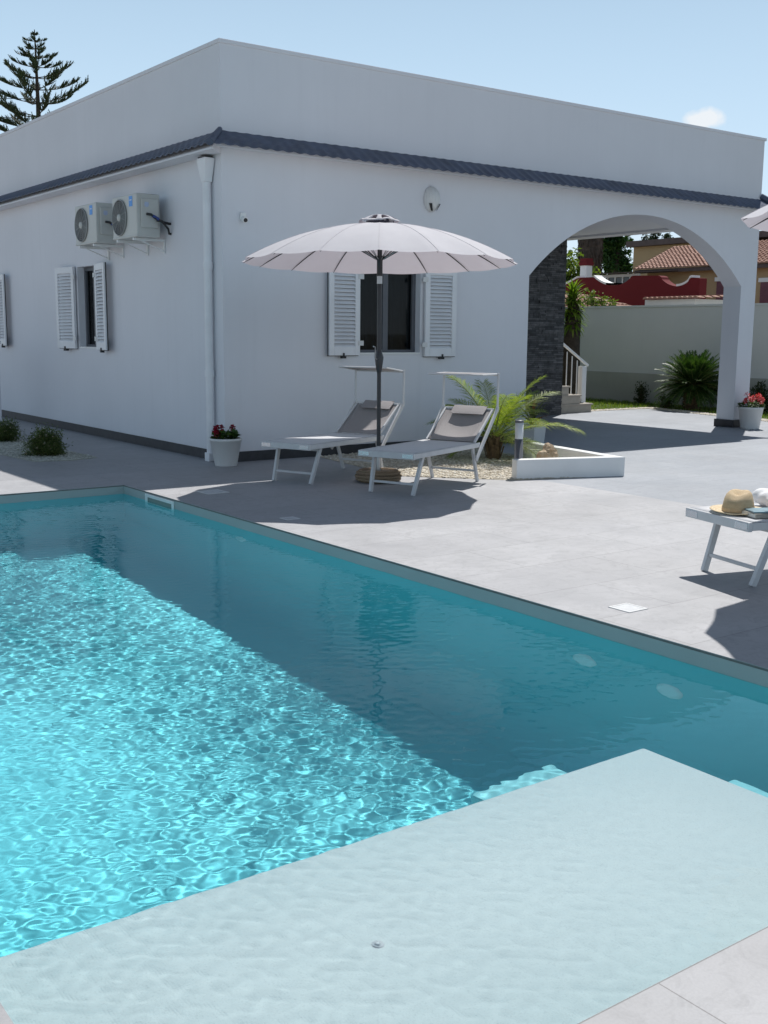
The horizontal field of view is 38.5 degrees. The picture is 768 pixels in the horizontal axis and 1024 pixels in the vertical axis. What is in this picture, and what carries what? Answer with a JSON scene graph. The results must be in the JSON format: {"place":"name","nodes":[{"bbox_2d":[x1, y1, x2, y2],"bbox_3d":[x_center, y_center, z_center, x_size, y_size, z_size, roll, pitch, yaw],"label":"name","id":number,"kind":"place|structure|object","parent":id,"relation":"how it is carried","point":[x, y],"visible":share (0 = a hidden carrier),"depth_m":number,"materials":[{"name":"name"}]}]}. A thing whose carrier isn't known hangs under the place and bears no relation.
{"place":"outdoors","nodes":[
{"label":"outdoors","id":0,"kind":"place"},
{"bbox_2d":[0,341,1,420],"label":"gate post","id":1,"kind":"object","parent":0,"point":[0,402],"visible":0.71,"depth_m":17.09,"materials":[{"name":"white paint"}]},
{"bbox_2d":[0,98,36,118],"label":"overhead cable","id":2,"kind":"object","parent":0,"point":[19,98],"visible":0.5,"depth_m":31.89,"materials":[{"name":"black rubber"}]},
{"bbox_2d":[0,494,767,1023],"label":"water","id":3,"kind":"structure","parent":0,"point":[246,776],"depth_m":3.84,"materials":[{"name":"blue liquid"}]},
{"bbox_2d":[0,417,767,1023],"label":"pavement","id":4,"kind":"structure","parent":0,"point":[594,555],"depth_m":8.12,"materials":[{"name":"tile"}]},
{"bbox_2d":[0,439,96,461],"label":"gravel","id":5,"kind":"structure","parent":4,"relation":"on","point":[7,449],"depth_m":13.25,"materials":[{"name":"beige gravel"}]},
{"bbox_2d":[0,415,24,441],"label":"flowering shrub","id":6,"kind":"object","parent":5,"relation":"on","point":[8,432],"visible":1,"depth_m":14.89,"materials":[{"name":"green plant"}]},
{"bbox_2d":[14,422,72,456],"bbox_3d":[-4.094,-0.873,13.267,0.692,0.443,0.614,6,11,31],"label":"flowering shrub","id":7,"kind":"object","parent":5,"relation":"on","point":[42,441],"visible":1,"depth_m":13.14,"materials":[{"name":"green plant"}]},
{"bbox_2d":[196,489,228,493],"bbox_3d":[-1.620,-0.191,10.416,0.230,0.004,0.230,-7,12,-39],"label":"deck lid","id":8,"kind":"object","parent":4,"relation":"on","point":[215,491],"visible":1,"depth_m":10.42,"materials":[{"name":"white paint"}]},
{"bbox_2d":[209,424,241,466],"bbox_3d":[-1.791,-0.761,12.430,0.379,0.480,0.372,-6,11,-36],"label":"flower pot","id":9,"kind":"object","parent":4,"relation":"on","point":[225,446],"visible":1,"depth_m":12.33,"materials":[{"name":"white ceramic"}]},
{"bbox_2d":[280,516,300,519],"bbox_3d":[-0.766,0.052,8.967,0.125,0.004,0.125,-6,11,-36],"label":"deck lid","id":10,"kind":"object","parent":4,"relation":"on","point":[290,518],"visible":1,"depth_m":8.96,"materials":[{"name":"white paint"}]},
{"bbox_2d":[261,366,405,484],"bbox_3d":[-0.516,-0.954,11.652,0.674,1.147,1.745,6,11,32],"label":"sun lounger","id":11,"kind":"object","parent":4,"relation":"on","point":[361,418],"visible":0.92,"depth_m":11.99,"materials":[{"name":"white metal"}]},
{"bbox_2d":[242,214,517,483],"bbox_3d":[-0.049,-1.629,11.076,2.752,2.657,2.752,0,8,0],"label":"umbrella","id":12,"kind":"object","parent":4,"relation":"on","point":[379,244],"visible":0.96,"depth_m":11.00,"materials":[{"name":"grey fabric"}]},
{"bbox_2d":[358,372,499,495],"bbox_3d":[0.467,-0.809,10.939,0.674,1.107,1.745,6,11,31],"label":"sun lounger","id":13,"kind":"object","parent":4,"relation":"on","point":[456,423],"visible":1,"depth_m":11.28,"materials":[{"name":"white metal"}]},
{"bbox_2d":[608,603,647,612],"bbox_3d":[1.359,0.533,6.127,0.155,0.004,0.155,-6,11,-36],"label":"deck lid","id":14,"kind":"object","parent":4,"relation":"on","point":[628,607],"visible":1,"depth_m":6.12,"materials":[{"name":"white paint"}]},
{"bbox_2d":[686,503,767,586],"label":"sun lounger","id":15,"kind":"object","parent":4,"relation":"on","point":[737,522],"visible":0.88,"depth_m":6.77,"materials":[{"name":"white metal"}]},
{"bbox_2d":[710,489,761,514],"bbox_3d":[2.217,-0.068,6.880,0.343,0.134,0.382,6,11,30],"label":"straw hat","id":16,"kind":"object","parent":15,"relation":"on","point":[736,501],"visible":0.86,"depth_m":6.81,"materials":[{"name":"beige wicker"}]},
{"bbox_2d":[741,510,767,518],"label":"book","id":17,"kind":"object","parent":15,"relation":"on","point":[757,515],"visible":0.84,"depth_m":6.66,"materials":[{"name":"paper"}]},
{"bbox_2d":[745,508,767,512],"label":"book","id":18,"kind":"object","parent":17,"relation":"on","point":[758,510],"visible":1,"depth_m":6.71,"materials":[{"name":"paper"}]},
{"bbox_2d":[752,488,767,506],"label":"towel","id":19,"kind":"object","parent":15,"relation":"on","point":[760,496],"visible":0.96,"depth_m":7.09,"materials":[{"name":"white fabric"}]},
{"bbox_2d":[740,204,767,231],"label":"umbrella","id":20,"kind":"object","parent":4,"relation":"on","point":[757,219],"visible":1,"depth_m":6.74,"materials":[{"name":"fabric"}]},
{"bbox_2d":[0,486,767,686],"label":"pool edge","id":21,"kind":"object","parent":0,"point":[728,667],"depth_m":6.75,"materials":[{"name":"grey stone"}]},
{"bbox_2d":[0,0,767,272],"label":"sky","id":22,"kind":"structure","parent":0,"point":[704,63],"materials":[{"name":"blue"}]},
{"bbox_2d":[565,294,632,306],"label":"tiled shed","id":23,"kind":"structure","parent":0,"point":[618,304],"depth_m":28.08,"materials":[{"name":"paint"}]},
{"bbox_2d":[484,409,767,505],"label":"patio floor","id":24,"kind":"structure","parent":0,"point":[693,459],"depth_m":14.52,"materials":[{"name":"tile"}]},
{"bbox_2d":[320,448,579,479],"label":"gravel","id":25,"kind":"structure","parent":24,"relation":"on","point":[496,469],"depth_m":12.63,"materials":[{"name":"beige gravel"}]},
{"bbox_2d":[425,375,584,458],"bbox_3d":[1.434,-1.057,13.330,1.882,1.269,1.921,-6,11,-36],"label":"palm","id":26,"kind":"object","parent":25,"relation":"on","point":[494,442],"visible":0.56,"depth_m":13.23,"materials":[{"name":"green plant"}]},
{"bbox_2d":[514,420,523,458],"bbox_3d":[1.432,-0.674,11.692,0.110,0.603,0.110,-6,11,-36],"label":"bollard light","id":27,"kind":"object","parent":25,"relation":"on","point":[518,451],"visible":0.73,"depth_m":11.64,"materials":[{"name":"grey metal"}]},
{"bbox_2d":[536,443,558,457],"bbox_3d":[1.816,-0.587,12.188,0.266,0.356,0.234,-6,11,-36],"label":"rock","id":28,"kind":"object","parent":25,"relation":"on","point":[549,450],"visible":0.39,"depth_m":12.12,"materials":[{"name":"beige stone"}]},
{"bbox_2d":[525,388,534,423],"bbox_3d":[2.138,-1.599,16.938,0.729,0.757,0.747,9,12,42],"label":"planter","id":29,"kind":"object","parent":24,"relation":"on","point":[525,407],"visible":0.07,"depth_m":16.84,"materials":[{"name":"paint"}]},
{"bbox_2d":[522,392,554,442],"bbox_3d":[1.954,-1.247,14.792,0.716,0.748,0.791,-1,9,-6],"label":"planter","id":30,"kind":"object","parent":24,"relation":"on","point":[536,434],"visible":0.43,"depth_m":14.74,"materials":[{"name":"white paint"}]},
{"bbox_2d":[512,441,624,478],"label":"kerb wall","id":31,"kind":"structure","parent":24,"relation":"on","point":[570,462],"depth_m":11.71,"materials":[{"name":"white paint"}]},
{"bbox_2d":[561,385,592,412],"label":"porch stairs","id":32,"kind":"structure","parent":24,"relation":"on","point":[571,403],"depth_m":21.34,"materials":[{"name":"stone"}]},
{"bbox_2d":[563,343,588,402],"bbox_3d":[3.388,-2.902,21.442,1.705,1.905,0.120,-6,11,-36],"label":"stair railing","id":33,"kind":"object","parent":32,"relation":"on","point":[582,372],"visible":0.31,"depth_m":21.83,"materials":[{"name":"white paint"}]},
{"bbox_2d":[737,392,764,429],"bbox_3d":[6.024,-1.670,18.057,0.476,0.608,0.465,-6,11,-36],"label":"flower pot","id":34,"kind":"object","parent":24,"relation":"on","point":[750,417],"visible":1,"depth_m":17.93,"materials":[{"name":"white ceramic"}]},
{"bbox_2d":[565,275,706,305],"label":"red wall","id":35,"kind":"structure","parent":0,"point":[634,290],"depth_m":29.14,"materials":[{"name":"paint"}]},
{"bbox_2d":[592,270,677,282],"bbox_3d":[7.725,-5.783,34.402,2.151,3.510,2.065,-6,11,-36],"label":"coping","id":36,"kind":"object","parent":35,"relation":"on","point":[620,278],"visible":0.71,"depth_m":33.55,"materials":[{"name":"white concrete"}]},
{"bbox_2d":[641,234,649,239],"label":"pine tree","id":37,"kind":"object","parent":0,"point":[645,237],"visible":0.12,"depth_m":95.11,"materials":[{"name":"green plant"}]},
{"bbox_2d":[648,233,661,239],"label":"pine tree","id":38,"kind":"object","parent":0,"point":[656,235],"visible":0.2,"depth_m":94.25,"materials":[{"name":"green plant"}]},
{"bbox_2d":[660,232,673,238],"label":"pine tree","id":39,"kind":"object","parent":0,"point":[666,235],"visible":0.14,"depth_m":93.27,"materials":[{"name":"green plant"}]},
{"bbox_2d":[585,397,767,418],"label":"lawn","id":40,"kind":"structure","parent":0,"point":[654,406],"depth_m":23.36,"materials":[{"name":"plant"}]},
{"bbox_2d":[562,279,589,393],"bbox_3d":[4.062,-3.682,23.807,0.826,2.737,0.789,4,10,23],"label":"yucca","id":41,"kind":"object","parent":40,"relation":"on","point":[573,322],"visible":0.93,"depth_m":23.66,"materials":[{"name":"green plant"}]},
{"bbox_2d":[633,381,650,403],"bbox_3d":[5.743,-2.645,24.502,0.396,0.557,0.506,-6,11,-36],"label":"shrub","id":42,"kind":"object","parent":40,"relation":"on","point":[641,394],"visible":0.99,"depth_m":24.47,"materials":[{"name":"green plant"}]},
{"bbox_2d":[654,392,675,407],"bbox_3d":[5.863,-2.307,22.930,0.472,0.405,0.472,0,9,-2],"label":"shrub","id":43,"kind":"object","parent":40,"relation":"on","point":[667,404],"visible":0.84,"depth_m":22.90,"materials":[{"name":"green plant"}]},
{"bbox_2d":[652,349,719,409],"bbox_3d":[6.387,-2.720,22.598,1.676,1.268,1.702,-6,11,-36],"label":"cycad","id":44,"kind":"object","parent":40,"relation":"on","point":[693,378],"visible":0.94,"depth_m":22.32,"materials":[{"name":"green plant"}]},
{"bbox_2d":[749,380,767,412],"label":"shrub","id":45,"kind":"object","parent":40,"relation":"on","point":[762,392],"visible":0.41,"depth_m":22.10,"materials":[{"name":"green plant"}]},
{"bbox_2d":[626,231,767,302],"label":"ochre house","id":46,"kind":"structure","parent":0,"point":[684,258],"depth_m":34.46,"materials":[{"name":"paint"}]},
{"bbox_3d":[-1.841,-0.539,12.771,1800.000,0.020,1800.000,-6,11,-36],"label":"ground","id":47,"kind":"structure","parent":0,"visible":0},
{"bbox_2d":[0,29,88,131],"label":"norfolk pine","id":48,"kind":"object","parent":47,"relation":"on","point":[22,77],"visible":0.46,"depth_m":31.72,"materials":[{"name":"green plant"}]},
{"bbox_2d":[0,38,767,461],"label":"villa","id":49,"kind":"object","parent":47,"relation":"on","point":[114,344],"visible":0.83,"depth_m":14.27,"materials":[{"name":"white paint"}]},
{"bbox_2d":[79,266,95,348],"bbox_3d":[-4.085,-2.929,15.779,0.342,1.255,0.860,-6,11,-36],"label":"window","id":50,"kind":"structure","parent":49,"relation":"in","point":[88,279],"depth_m":15.95,"materials":[{"name":"black glass"}]},
{"bbox_2d":[74,202,123,259],"bbox_3d":[-3.723,-3.696,14.516,0.455,0.680,0.858,-6,11,-36],"label":"air conditioner","id":51,"kind":"object","parent":49,"relation":"attached to","point":[93,226],"visible":0.92,"depth_m":14.30,"materials":[{"name":"white paint"}]},
{"bbox_2d":[112,193,170,254],"bbox_3d":[-2.978,-3.526,13.514,0.455,0.680,0.858,-6,11,-36],"label":"air conditioner","id":52,"kind":"object","parent":49,"relation":"attached to","point":[136,219],"visible":1,"depth_m":13.29,"materials":[{"name":"white paint"}]},
{"bbox_2d":[197,155,214,461],"bbox_3d":[-2.020,-2.295,12.636,0.126,3.438,0.200,-6,11,-36],"label":"downpipe","id":53,"kind":"object","parent":49,"relation":"attached to","point":[205,163],"visible":0.92,"depth_m":12.57,"materials":[{"name":"metal"}]},
{"bbox_2d":[240,213,247,222],"bbox_3d":[-1.579,-3.325,12.436,0.070,0.117,0.091,-6,11,-36],"label":"security camera","id":54,"kind":"object","parent":49,"relation":"attached to","point":[243,218],"visible":1,"depth_m":12.43,"materials":[{"name":"white paint"}]},
{"bbox_2d":[360,273,419,353],"bbox_3d":[-0.020,-2.555,13.984,1.070,1.185,0.342,-6,11,-36],"label":"window","id":55,"kind":"structure","parent":49,"relation":"in","point":[398,290],"depth_m":14.01,"materials":[{"name":"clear glass"}]},
{"bbox_2d":[424,186,439,211],"bbox_3d":[0.630,-3.970,13.953,0.234,0.310,0.112,-6,11,-36],"label":"wall lamp","id":56,"kind":"object","parent":49,"relation":"attached to","point":[431,199],"visible":1,"depth_m":13.91,"materials":[{"name":"white paint"}]},
{"bbox_2d":[566,247,600,281],"bbox_3d":[5.618,-6.411,35.989,2.414,4.257,3.201,-6,11,-36],"label":"broadleaf tree","id":57,"kind":"object","parent":47,"relation":"on","point":[572,265],"visible":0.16,"depth_m":34.86,"materials":[{"name":"green plant"}]},
{"bbox_2d":[579,258,593,276],"bbox_3d":[5.795,-5.462,31.854,0.300,3.660,0.300,-6,11,-36],"label":"chimney","id":58,"kind":"object","parent":47,"relation":"on","point":[586,264],"visible":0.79,"depth_m":31.51,"materials":[{"name":"white paint"}]},
{"bbox_2d":[576,238,603,274],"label":"shaggy tree","id":59,"kind":"object","parent":47,"relation":"on","point":[592,248],"visible":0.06,"depth_m":41.97,"materials":[{"name":"brown plant"}]},
{"bbox_2d":[578,288,618,305],"bbox_3d":[5.166,-4.074,26.516,0.553,2.670,1.154,-6,11,-36],"label":"leafy shrub","id":60,"kind":"object","parent":47,"relation":"on","point":[594,301],"visible":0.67,"depth_m":26.31,"materials":[{"name":"green plant"}]},
{"bbox_2d":[601,235,633,277],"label":"broadleaf tree","id":61,"kind":"object","parent":47,"relation":"on","point":[615,259],"visible":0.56,"depth_m":46.24,"materials":[{"name":"green plant"}]},
{"bbox_2d":[564,303,767,411],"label":"boundary wall","id":62,"kind":"structure","parent":47,"relation":"on","point":[624,350],"depth_m":24.68,"materials":[{"name":"paint"}]},
{"bbox_2d":[591,407,767,421],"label":"curb","id":63,"kind":"structure","parent":47,"relation":"on","point":[695,412],"depth_m":22.18,"materials":[{"name":"grey concrete"}]},
{"bbox_2d":[643,295,722,304],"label":"white outbuilding","id":64,"kind":"structure","parent":47,"relation":"on","point":[670,300],"depth_m":26.24,"materials":[{"name":"paint"}]}
]}

